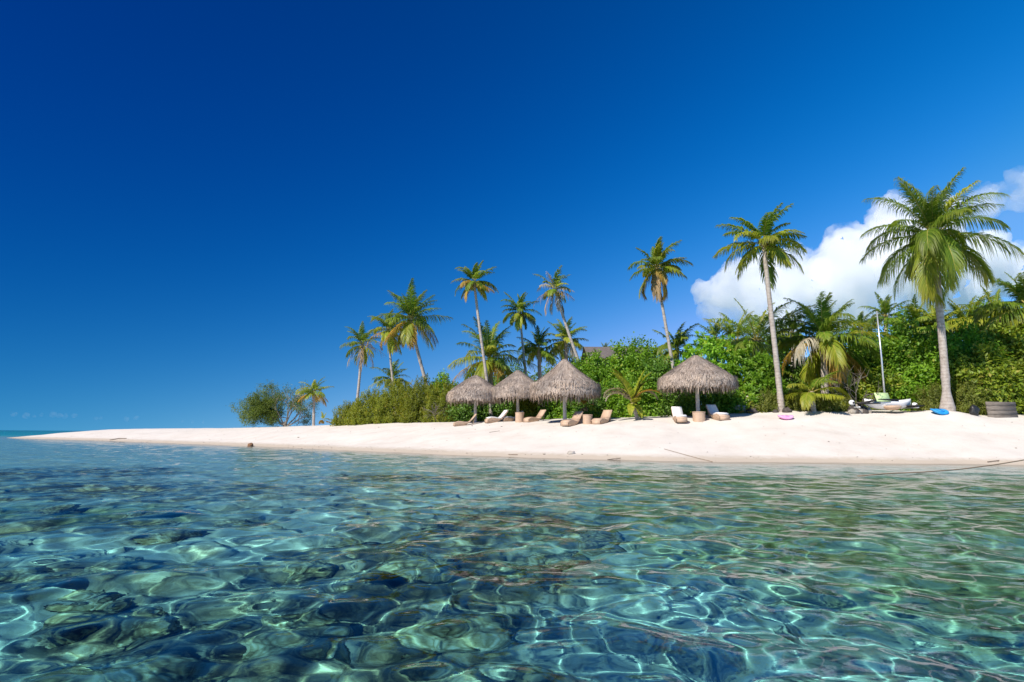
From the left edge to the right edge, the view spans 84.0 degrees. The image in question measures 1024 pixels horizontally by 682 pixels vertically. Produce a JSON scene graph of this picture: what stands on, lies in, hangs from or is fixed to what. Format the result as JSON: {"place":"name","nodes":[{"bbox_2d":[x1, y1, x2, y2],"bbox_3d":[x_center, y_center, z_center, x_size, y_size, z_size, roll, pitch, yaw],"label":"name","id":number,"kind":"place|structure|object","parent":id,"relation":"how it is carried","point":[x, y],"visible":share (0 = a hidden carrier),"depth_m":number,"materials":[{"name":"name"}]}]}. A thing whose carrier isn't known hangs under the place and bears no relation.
{"place":"outdoors","nodes":[
{"label":"outdoors","id":0,"kind":"place"},
{"bbox_2d":[0,430,1023,681],"bbox_3d":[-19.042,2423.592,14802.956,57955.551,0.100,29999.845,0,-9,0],"label":"water","id":1,"kind":"structure","parent":0,"point":[156,562],"depth_m":3.87,"materials":[{"name":"liquid"}]},
{"bbox_2d":[857,459,1023,475],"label":"mooring rope","id":2,"kind":"object","parent":1,"relation":"on","point":[939,470],"visible":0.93,"depth_m":14.52,"materials":[{"name":"fabric"}]},
{"bbox_2d":[0,0,1023,430],"label":"sky","id":3,"kind":"structure","parent":0,"point":[201,200],"materials":[{"name":"blue"}]},
{"bbox_2d":[11,410,1023,464],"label":"beach","id":4,"kind":"structure","parent":0,"point":[932,437],"depth_m":25.24,"materials":[{"name":"sand"}]},
{"bbox_2d":[230,379,319,427],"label":"feathery tree","id":5,"kind":"object","parent":4,"relation":"on","point":[270,407],"visible":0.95,"depth_m":57.17,"materials":[{"name":"green plant"}]},
{"bbox_2d":[295,377,333,425],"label":"coconut palm","id":6,"kind":"object","parent":4,"relation":"on","point":[315,386],"visible":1,"depth_m":55.46,"materials":[{"name":"green plant"}]},
{"bbox_2d":[319,411,330,423],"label":"palm sapling","id":7,"kind":"object","parent":4,"relation":"on","point":[322,417],"visible":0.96,"depth_m":51.77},
{"bbox_2d":[329,400,362,425],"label":"shrub","id":8,"kind":"object","parent":4,"relation":"on","point":[339,420],"visible":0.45,"depth_m":46.03,"materials":[{"name":"green plant"}]},
{"bbox_2d":[339,321,383,399],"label":"coconut palm","id":9,"kind":"object","parent":4,"relation":"on","point":[363,352],"visible":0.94,"depth_m":50.28,"materials":[{"name":"green plant"}]},
{"bbox_2d":[343,386,394,425],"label":"shrub","id":10,"kind":"object","parent":4,"relation":"on","point":[364,405],"visible":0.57,"depth_m":44.80,"materials":[{"name":"green plant"}]},
{"bbox_2d":[366,309,403,381],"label":"coconut palm","id":11,"kind":"object","parent":4,"relation":"on","point":[392,346],"visible":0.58,"depth_m":50.24,"materials":[{"name":"green plant"}]},
{"bbox_2d":[369,359,412,394],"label":"coconut palm","id":12,"kind":"object","parent":4,"relation":"on","point":[388,373],"visible":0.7,"depth_m":53.68,"materials":[{"name":"green plant"}]},
{"bbox_2d":[368,374,419,423],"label":"shrub","id":13,"kind":"object","parent":4,"relation":"on","point":[389,416],"visible":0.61,"depth_m":43.81,"materials":[{"name":"green plant"}]},
{"bbox_2d":[370,278,452,389],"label":"coconut palm","id":14,"kind":"object","parent":4,"relation":"on","point":[412,310],"visible":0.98,"depth_m":46.35,"materials":[{"name":"green plant"}]},
{"bbox_2d":[394,373,442,422],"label":"shrub","id":15,"kind":"object","parent":4,"relation":"on","point":[410,411],"visible":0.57,"depth_m":42.00,"materials":[{"name":"green plant"}]},
{"bbox_2d":[421,402,451,419],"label":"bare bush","id":16,"kind":"object","parent":4,"relation":"on","point":[435,410],"visible":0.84,"depth_m":39.98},
{"bbox_2d":[419,375,472,422],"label":"shrub","id":17,"kind":"object","parent":4,"relation":"on","point":[439,398],"visible":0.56,"depth_m":40.54,"materials":[{"name":"green plant"}]},
{"bbox_2d":[430,368,472,412],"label":"shrub","id":18,"kind":"object","parent":4,"relation":"on","point":[441,378],"visible":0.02,"depth_m":46.52,"materials":[{"name":"green plant"}]},
{"bbox_2d":[453,414,476,425],"bbox_3d":[-2.891,4.857,34.968,1.392,0.780,0.511,3,-10,-14],"label":"sun lounger","id":19,"kind":"object","parent":4,"relation":"on","point":[459,423],"visible":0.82,"depth_m":34.67,"materials":[{"name":"beige wicker"}]},
{"bbox_2d":[445,402,500,421],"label":"shrub","id":20,"kind":"object","parent":4,"relation":"on","point":[464,409],"visible":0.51,"depth_m":39.66,"materials":[{"name":"green plant"}]},
{"bbox_2d":[451,260,498,416],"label":"coconut palm","id":21,"kind":"object","parent":4,"relation":"on","point":[482,287],"visible":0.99,"depth_m":40.82,"materials":[{"name":"green plant"}]},
{"bbox_2d":[446,375,504,422],"bbox_3d":[-2.350,3.940,36.862,3.931,3.465,3.943,0,-9,0],"label":"thatched umbrella","id":22,"kind":"object","parent":4,"relation":"on","point":[475,390],"visible":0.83,"depth_m":35.69,"materials":[{"name":"plant"}]},
{"bbox_2d":[447,316,539,384],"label":"coconut palm","id":23,"kind":"object","parent":4,"relation":"on","point":[494,363],"visible":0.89,"depth_m":42.63,"materials":[{"name":"green plant"}]},
{"bbox_2d":[477,400,515,420],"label":"shrub","id":24,"kind":"object","parent":4,"relation":"on","point":[502,408],"visible":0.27,"depth_m":39.73,"materials":[{"name":"green plant"}]},
{"bbox_2d":[485,410,507,422],"bbox_3d":[-0.956,4.628,34.904,1.392,0.813,0.511,5,-10,-24],"label":"sun lounger","id":25,"kind":"object","parent":4,"relation":"on","point":[495,419],"visible":0.91,"depth_m":34.64,"materials":[{"name":"beige wicker"}]},
{"bbox_2d":[481,361,534,407],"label":"thicket tree","id":26,"kind":"object","parent":4,"relation":"on","point":[496,381],"visible":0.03,"depth_m":51.49,"materials":[{"name":"green plant"}]},
{"bbox_2d":[501,410,522,420],"bbox_3d":[0.036,4.837,36.496,1.410,0.771,0.511,5,-10,-24],"label":"sun lounger","id":27,"kind":"object","parent":4,"relation":"on","point":[509,418],"visible":0.48,"depth_m":36.14,"materials":[{"name":"beige wicker"}]},
{"bbox_2d":[490,370,542,411],"bbox_3d":[0.429,3.685,36.470,3.977,3.656,3.946,0,-9,0],"label":"thatched umbrella","id":28,"kind":"object","parent":4,"relation":"on","point":[514,385],"visible":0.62,"depth_m":35.26,"materials":[{"name":"brown plant"}]},
{"bbox_2d":[515,412,523,422],"bbox_3d":[0.454,4.548,33.709,0.560,0.622,0.560,0,-9,0],"label":"side table","id":29,"kind":"object","parent":4,"relation":"on","point":[519,417],"visible":0.94,"depth_m":33.50,"materials":[{"name":"beige wicker"}]},
{"bbox_2d":[500,292,541,375],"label":"coconut palm","id":30,"kind":"object","parent":4,"relation":"on","point":[519,308],"visible":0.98,"depth_m":44.67,"materials":[{"name":"green plant"}]},
{"bbox_2d":[507,375,556,419],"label":"shrub","id":31,"kind":"object","parent":4,"relation":"on","point":[528,407],"visible":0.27,"depth_m":37.38,"materials":[{"name":"green plant"}]},
{"bbox_2d":[523,410,545,421],"bbox_3d":[1.351,4.429,33.619,1.392,0.780,0.511,8,-12,-37],"label":"sun lounger","id":32,"kind":"object","parent":4,"relation":"on","point":[539,416],"visible":0.87,"depth_m":33.38,"materials":[{"name":"beige wicker"}]},
{"bbox_2d":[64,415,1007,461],"bbox_3d":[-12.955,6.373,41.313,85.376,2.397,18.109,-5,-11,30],"label":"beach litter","id":33,"kind":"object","parent":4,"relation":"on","point":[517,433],"visible":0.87,"depth_m":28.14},
{"bbox_2d":[516,325,562,378],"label":"coconut palm","id":34,"kind":"object","parent":4,"relation":"on","point":[539,353],"visible":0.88,"depth_m":46.27,"materials":[{"name":"green plant"}]},
{"bbox_2d":[533,352,576,380],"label":"thicket tree","id":35,"kind":"object","parent":4,"relation":"on","point":[551,368],"visible":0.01,"depth_m":49.47,"materials":[{"name":"green plant"}]},
{"bbox_2d":[533,265,581,370],"bbox_3d":[3.623,0.240,38.440,4.535,10.462,2.710,0,-9,0],"label":"coconut palm","id":36,"kind":"object","parent":4,"relation":"on","point":[554,282],"visible":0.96,"depth_m":38.82,"materials":[{"name":"green plant"}]},
{"bbox_2d":[529,359,600,419],"bbox_3d":[2.887,2.867,30.909,4.004,3.860,4.061,0,-9,0],"label":"thatched umbrella","id":37,"kind":"object","parent":4,"relation":"on","point":[564,380],"visible":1,"depth_m":29.78,"materials":[{"name":"plant"}]},
{"bbox_2d":[536,398,593,419],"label":"shrub","id":38,"kind":"object","parent":4,"relation":"on","point":[552,411],"visible":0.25,"depth_m":35.83,"materials":[{"name":"green plant"}]},
{"bbox_2d":[545,316,587,361],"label":"coconut palm","id":39,"kind":"object","parent":4,"relation":"on","point":[561,345],"visible":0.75,"depth_m":47.29,"materials":[{"name":"green plant"}]},
{"bbox_2d":[560,411,582,425],"bbox_3d":[3.084,3.980,29.234,0.511,0.780,1.392,-7,-12,39],"label":"sun lounger","id":40,"kind":"object","parent":4,"relation":"on","point":[576,418],"visible":0.88,"depth_m":29.06,"materials":[{"name":"beige wicker"}]},
{"bbox_2d":[571,397,597,412],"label":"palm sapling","id":41,"kind":"object","parent":4,"relation":"on","point":[584,402],"visible":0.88,"depth_m":31.67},
{"bbox_2d":[583,414,591,423],"bbox_3d":[3.883,4.048,29.235,0.540,0.532,0.540,0,-9,0],"label":"side table","id":42,"kind":"object","parent":4,"relation":"on","point":[587,418],"visible":0.92,"depth_m":29.03,"materials":[{"name":"beige wicker"}]},
{"bbox_2d":[570,349,616,415],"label":"shrub","id":43,"kind":"object","parent":4,"relation":"on","point":[592,371],"visible":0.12,"depth_m":37.56,"materials":[{"name":"green plant"}]},
{"bbox_2d":[568,380,622,418],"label":"shrub","id":44,"kind":"object","parent":4,"relation":"on","point":[598,403],"visible":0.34,"depth_m":33.61,"materials":[{"name":"green plant"}]},
{"bbox_2d":[591,410,611,423],"bbox_3d":[4.634,3.905,29.248,0.511,0.780,1.392,-6,-11,35],"label":"sun lounger","id":45,"kind":"object","parent":4,"relation":"on","point":[605,417],"visible":0.84,"depth_m":29.15,"materials":[{"name":"beige wicker"}]},
{"bbox_2d":[581,347,652,370],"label":"bungalow","id":46,"kind":"object","parent":4,"relation":"on","point":[606,352],"visible":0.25,"depth_m":45.48,"materials":[{"name":"grey"}]},
{"bbox_2d":[603,368,661,419],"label":"coconut palm","id":47,"kind":"object","parent":4,"relation":"on","point":[633,398],"visible":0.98,"depth_m":29.01,"materials":[{"name":"green plant"}]},
{"bbox_2d":[600,331,667,410],"bbox_3d":[7.915,2.513,37.139,5.292,6.185,4.275,0,-9,0],"label":"shrub","id":48,"kind":"object","parent":4,"relation":"on","point":[631,356],"visible":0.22,"depth_m":36.69,"materials":[{"name":"green plant"}]},
{"bbox_2d":[602,366,673,417],"bbox_3d":[7.482,3.279,33.520,4.603,3.676,4.056,0,-9,0],"label":"shrub","id":49,"kind":"object","parent":4,"relation":"on","point":[619,404],"visible":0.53,"depth_m":32.46,"materials":[{"name":"green plant"}]},
{"bbox_2d":[627,236,693,405],"bbox_3d":[8.764,-0.761,33.654,3.975,10.663,3.453,8,-12,-39],"label":"coconut palm","id":50,"kind":"object","parent":4,"relation":"on","point":[659,269],"visible":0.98,"depth_m":33.74,"materials":[{"name":"green plant"}]},
{"bbox_2d":[636,350,701,413],"bbox_3d":[9.089,2.751,34.111,4.603,4.642,3.979,0,-9,0],"label":"shrub","id":51,"kind":"object","parent":4,"relation":"on","point":[658,362],"visible":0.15,"depth_m":33.70,"materials":[{"name":"green plant"}]},
{"bbox_2d":[649,322,701,371],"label":"coconut palm","id":52,"kind":"object","parent":4,"relation":"on","point":[680,339],"visible":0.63,"depth_m":35.85,"materials":[{"name":"green plant"}]},
{"bbox_2d":[671,407,686,422],"bbox_3d":[8.128,3.569,27.683,0.511,0.813,1.392,-1,-9,6],"label":"sun lounger","id":53,"kind":"object","parent":4,"relation":"on","point":[677,414],"visible":0.95,"depth_m":27.66,"materials":[{"name":"fabric"}]},
{"bbox_2d":[654,387,729,416],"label":"shrub","id":54,"kind":"object","parent":4,"relation":"on","point":[686,407],"visible":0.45,"depth_m":30.45,"materials":[{"name":"green plant"}]},
{"bbox_2d":[656,355,738,411],"bbox_3d":[9.305,2.478,28.670,4.133,3.545,4.057,0,-9,0],"label":"thatched umbrella","id":55,"kind":"object","parent":4,"relation":"on","point":[695,374],"visible":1,"depth_m":27.57,"materials":[{"name":"plant"}]},
{"bbox_2d":[692,411,705,421],"bbox_3d":[9.029,3.664,27.480,0.640,0.492,0.640,0,-9,0],"label":"side table","id":56,"kind":"object","parent":4,"relation":"on","point":[698,416],"visible":0.96,"depth_m":27.23,"materials":[{"name":"beige wicker"}]},
{"bbox_2d":[670,329,747,413],"bbox_3d":[11.454,1.838,32.562,5.036,5.012,3.890,0,-9,0],"label":"shrub","id":57,"kind":"object","parent":4,"relation":"on","point":[710,350],"visible":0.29,"depth_m":32.40,"materials":[{"name":"green plant"}]},
{"bbox_2d":[698,320,733,343],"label":"coconut palm","id":58,"kind":"object","parent":4,"relation":"on","point":[716,333],"visible":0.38,"depth_m":45.49,"materials":[{"name":"green plant"}]},
{"bbox_2d":[705,404,729,419],"bbox_3d":[10.002,3.466,27.703,0.511,0.813,1.392,2,-9,-8],"label":"sun lounger","id":59,"kind":"object","parent":4,"relation":"on","point":[714,412],"visible":0.91,"depth_m":27.52,"materials":[{"name":"beige wicker"}]},
{"bbox_2d":[705,383,752,413],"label":"shrub","id":60,"kind":"object","parent":4,"relation":"on","point":[729,399],"visible":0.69,"depth_m":29.75,"materials":[{"name":"green plant"}]},
{"bbox_2d":[732,404,749,412],"bbox_3d":[11.944,3.630,29.808,1.007,0.957,0.824,0,-9,0],"label":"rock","id":61,"kind":"object","parent":4,"relation":"on","point":[736,408],"visible":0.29,"depth_m":29.53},
{"bbox_2d":[700,309,784,356],"bbox_3d":[15.236,1.340,38.491,5.894,7.283,4.451,-4,-10,25],"label":"coconut palm","id":62,"kind":"object","parent":4,"relation":"on","point":[726,331],"visible":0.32,"depth_m":38.38,"materials":[{"name":"green plant"}]},
{"bbox_2d":[736,401,753,413],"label":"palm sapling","id":63,"kind":"object","parent":4,"relation":"on","point":[742,411],"visible":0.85,"depth_m":28.99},
{"bbox_2d":[746,406,758,412],"bbox_3d":[12.351,3.617,29.199,0.611,0.537,0.503,-3,-10,22],"label":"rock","id":64,"kind":"object","parent":4,"relation":"on","point":[753,410],"visible":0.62,"depth_m":29.04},
{"bbox_2d":[723,339,788,396],"bbox_3d":[13.340,1.952,31.513,3.915,4.280,3.294,0,-9,0],"label":"shrub","id":65,"kind":"object","parent":4,"relation":"on","point":[748,370],"visible":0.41,"depth_m":31.14,"materials":[{"name":"green plant"}]},
{"bbox_2d":[712,202,806,411],"bbox_3d":[13.421,-1.628,29.618,5.100,11.054,4.752,0,-9,0],"label":"coconut palm","id":66,"kind":"object","parent":4,"relation":"on","point":[770,246],"visible":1,"depth_m":29.98,"materials":[{"name":"green plant"}]},
{"bbox_2d":[706,298,818,366],"bbox_3d":[14.976,0.798,34.879,7.176,7.290,6.682,3,-10,-14],"label":"coconut palm","id":67,"kind":"object","parent":4,"relation":"on","point":[757,328],"visible":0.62,"depth_m":34.21,"materials":[{"name":"green plant"}]},
{"bbox_2d":[735,367,792,411],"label":"shrub","id":68,"kind":"object","parent":4,"relation":"on","point":[752,389],"visible":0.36,"depth_m":29.94,"materials":[{"name":"green plant"}]},
{"bbox_2d":[748,384,791,412],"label":"shrub","id":69,"kind":"object","parent":4,"relation":"on","point":[768,406],"visible":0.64,"depth_m":29.14,"materials":[{"name":"green plant"}]},
{"bbox_2d":[743,327,806,393],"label":"palm tree","id":70,"kind":"object","parent":4,"relation":"on","point":[784,351],"visible":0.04,"depth_m":43.55,"materials":[{"name":"green plant"}]},
{"bbox_2d":[777,415,793,419],"bbox_3d":[12.825,3.573,26.685,0.720,0.201,0.520,1,3,-3],"label":"float board","id":71,"kind":"object","parent":4,"relation":"on","point":[786,417],"visible":1,"depth_m":26.54,"materials":[{"name":"pink plastic"}]},
{"bbox_2d":[782,407,791,412],"bbox_3d":[13.790,3.499,28.507,0.511,0.435,0.441,0,-9,0],"label":"rock","id":72,"kind":"object","parent":4,"relation":"on","point":[787,410],"visible":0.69,"depth_m":28.38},
{"bbox_2d":[768,307,813,376],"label":"coconut palm","id":73,"kind":"object","parent":4,"relation":"on","point":[792,334],"visible":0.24,"depth_m":42.34,"materials":[{"name":"green plant"}]},
{"bbox_2d":[771,347,832,393],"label":"shrub","id":74,"kind":"object","parent":4,"relation":"on","point":[792,369],"visible":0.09,"depth_m":33.72,"materials":[{"name":"green plant"}]},
{"bbox_2d":[787,390,828,410],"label":"shrub","id":75,"kind":"object","parent":4,"relation":"on","point":[795,403],"visible":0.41,"depth_m":28.91,"materials":[{"name":"green plant"}]},
{"bbox_2d":[776,370,850,412],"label":"coconut palm","id":76,"kind":"object","parent":4,"relation":"on","point":[809,396],"visible":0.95,"depth_m":28.26,"materials":[{"name":"green plant"}]},
{"bbox_2d":[770,291,898,407],"bbox_3d":[17.654,0.626,31.292,5.906,6.778,6.329,0,-9,0],"label":"coconut palm","id":77,"kind":"object","parent":4,"relation":"on","point":[828,351],"visible":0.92,"depth_m":31.05,"materials":[{"name":"green plant"}]},
{"bbox_2d":[817,350,857,395],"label":"shrub","id":78,"kind":"object","parent":4,"relation":"on","point":[838,384],"depth_m":33.59,"materials":[{"name":"green plant"}]},
{"bbox_2d":[815,390,861,411],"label":"shrub","id":79,"kind":"object","parent":4,"relation":"on","point":[834,406],"visible":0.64,"depth_m":28.40,"materials":[{"name":"green plant"}]},
{"bbox_2d":[820,366,883,405],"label":"bare bush","id":80,"kind":"object","parent":4,"relation":"on","point":[857,381],"visible":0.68,"depth_m":29.16,"materials":[{"name":"plant"}]},
{"bbox_2d":[847,409,856,413],"bbox_3d":[16.642,3.496,27.824,0.364,0.372,0.333,5,-10,-25],"label":"coral lump","id":81,"kind":"object","parent":4,"relation":"on","point":[851,411],"visible":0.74,"depth_m":27.73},
{"bbox_2d":[839,325,871,356],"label":"thicket tree","id":82,"kind":"object","parent":4,"relation":"on","point":[856,337],"visible":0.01,"depth_m":42.49,"materials":[{"name":"green plant"}]},
{"bbox_2d":[837,311,882,341],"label":"coconut palm","id":83,"kind":"object","parent":4,"relation":"on","point":[860,316],"visible":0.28,"depth_m":46.59,"materials":[{"name":"green plant"}]},
{"bbox_2d":[842,333,906,396],"bbox_3d":[21.011,1.980,32.675,4.174,5.024,3.524,0,-9,0],"label":"shrub","id":84,"kind":"object","parent":4,"relation":"on","point":[868,356],"visible":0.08,"depth_m":32.39,"materials":[{"name":"green plant"}]},
{"bbox_2d":[844,361,911,409],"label":"shrub","id":85,"kind":"object","parent":4,"relation":"on","point":[871,386],"visible":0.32,"depth_m":30.39,"materials":[{"name":"green plant"}]},
{"bbox_2d":[858,292,910,335],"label":"coconut palm","id":86,"kind":"object","parent":4,"relation":"on","point":[885,308],"visible":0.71,"depth_m":40.68,"materials":[{"name":"green plant"}]},
{"bbox_2d":[854,311,924,409],"bbox_3d":[18.307,0.965,28.343,2.936,4.958,1.596,-1,-9,6],"label":"sailing boat","id":87,"kind":"object","parent":4,"relation":"on","point":[883,401],"visible":0.97,"depth_m":27.59,"materials":[{"name":"white plastic"}]},
{"bbox_2d":[853,310,939,381],"bbox_3d":[22.115,1.323,32.132,5.591,6.244,4.353,0,-9,0],"label":"shrub","id":88,"kind":"object","parent":4,"relation":"on","point":[903,348],"visible":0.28,"depth_m":31.60,"materials":[{"name":"green plant"}]},
{"bbox_2d":[887,382,926,410],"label":"shrub","id":89,"kind":"object","parent":4,"relation":"on","point":[903,393],"visible":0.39,"depth_m":29.12,"materials":[{"name":"green plant"}]},
{"bbox_2d":[874,304,952,354],"bbox_3d":[27.244,1.309,38.244,6.798,7.982,5.582,0,-9,0],"label":"palm tree","id":90,"kind":"object","parent":4,"relation":"on","point":[901,317],"visible":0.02,"depth_m":38.28,"materials":[{"name":"green plant"}]},
{"bbox_2d":[883,294,950,337],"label":"coconut palm","id":91,"kind":"object","parent":4,"relation":"on","point":[913,313],"visible":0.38,"depth_m":37.22,"materials":[{"name":"green plant"}]},
{"bbox_2d":[895,353,940,401],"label":"shrub","id":92,"kind":"object","parent":4,"relation":"on","point":[924,372],"visible":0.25,"depth_m":30.11,"materials":[{"name":"green plant"}]},
{"bbox_2d":[909,379,941,410],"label":"shrub","id":93,"kind":"object","parent":4,"relation":"on","point":[929,402],"visible":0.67,"depth_m":27.97,"materials":[{"name":"green plant"}]},
{"bbox_2d":[897,292,980,336],"bbox_3d":[27.816,0.726,36.651,4.638,8.019,4.456,-5,-11,31],"label":"coconut palm","id":94,"kind":"object","parent":4,"relation":"on","point":[947,325],"visible":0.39,"depth_m":36.48,"materials":[{"name":"green plant"}]},
{"bbox_2d":[930,409,948,414],"bbox_3d":[19.850,3.275,26.434,0.760,0.201,0.640,2,15,-10],"label":"float board","id":95,"kind":"object","parent":4,"relation":"on","point":[942,411],"visible":1,"depth_m":26.27,"materials":[{"name":"blue plastic"}]},
{"bbox_2d":[859,167,1023,410],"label":"coconut palm","id":96,"kind":"object","parent":4,"relation":"on","point":[935,248],"visible":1,"depth_m":27.23,"materials":[{"name":"green plant"}]},
{"bbox_2d":[905,317,1020,401],"bbox_3d":[23.858,1.510,30.378,5.383,5.664,4.462,0,-9,0],"label":"shrub","id":97,"kind":"object","parent":4,"relation":"on","point":[965,344],"visible":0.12,"depth_m":30.12,"materials":[{"name":"green plant"}]},
{"bbox_2d":[946,291,991,332],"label":"coconut palm","id":98,"kind":"object","parent":4,"relation":"on","point":[982,297],"visible":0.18,"depth_m":37.60,"materials":[{"name":"green plant"}]},
{"bbox_2d":[944,297,993,340],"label":"palm tree","id":99,"kind":"object","parent":4,"relation":"on","point":[983,303],"visible":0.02,"depth_m":36.45,"materials":[{"name":"green plant"}]},
{"bbox_2d":[950,372,992,414],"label":"shrub","id":100,"kind":"object","parent":4,"relation":"on","point":[963,407],"visible":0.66,"depth_m":27.59,"materials":[{"name":"green plant"}]},
{"bbox_2d":[925,341,1023,414],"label":"shrub","id":101,"kind":"object","parent":4,"relation":"on","point":[987,371],"visible":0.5,"depth_m":28.06,"materials":[{"name":"green plant"}]},
{"bbox_2d":[969,404,979,415],"bbox_3d":[21.564,3.272,26.555,0.404,0.632,0.355,-3,-10,18],"label":"black bag","id":102,"kind":"object","parent":4,"relation":"on","point":[974,410],"visible":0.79,"depth_m":26.44,"materials":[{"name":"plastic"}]},
{"bbox_2d":[944,286,1017,332],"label":"coconut palm","id":103,"kind":"object","parent":4,"relation":"on","point":[996,298],"visible":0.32,"depth_m":35.05,"materials":[{"name":"green plant"}]},
{"bbox_2d":[965,314,1023,391],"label":"shrub","id":104,"kind":"object","parent":4,"relation":"on","point":[1015,341],"visible":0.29,"depth_m":29.78,"materials":[{"name":"green plant"}]},
{"bbox_2d":[971,272,1023,344],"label":"coconut palm","id":105,"kind":"object","parent":4,"relation":"on","point":[1017,291],"visible":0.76,"depth_m":30.59,"materials":[{"name":"green plant"}]},
{"bbox_2d":[985,402,1017,417],"bbox_3d":[23.046,3.317,26.795,1.480,0.888,0.122,1,-13,-4],"label":"weathered panel","id":106,"kind":"object","parent":4,"relation":"on","point":[1001,410],"visible":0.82,"depth_m":26.75,"materials":[{"name":"wood"}]},
{"bbox_2d":[992,347,1023,413],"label":"shrub","id":107,"kind":"object","parent":4,"relation":"on","point":[1020,361],"visible":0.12,"depth_m":28.46,"materials":[{"name":"green plant"}]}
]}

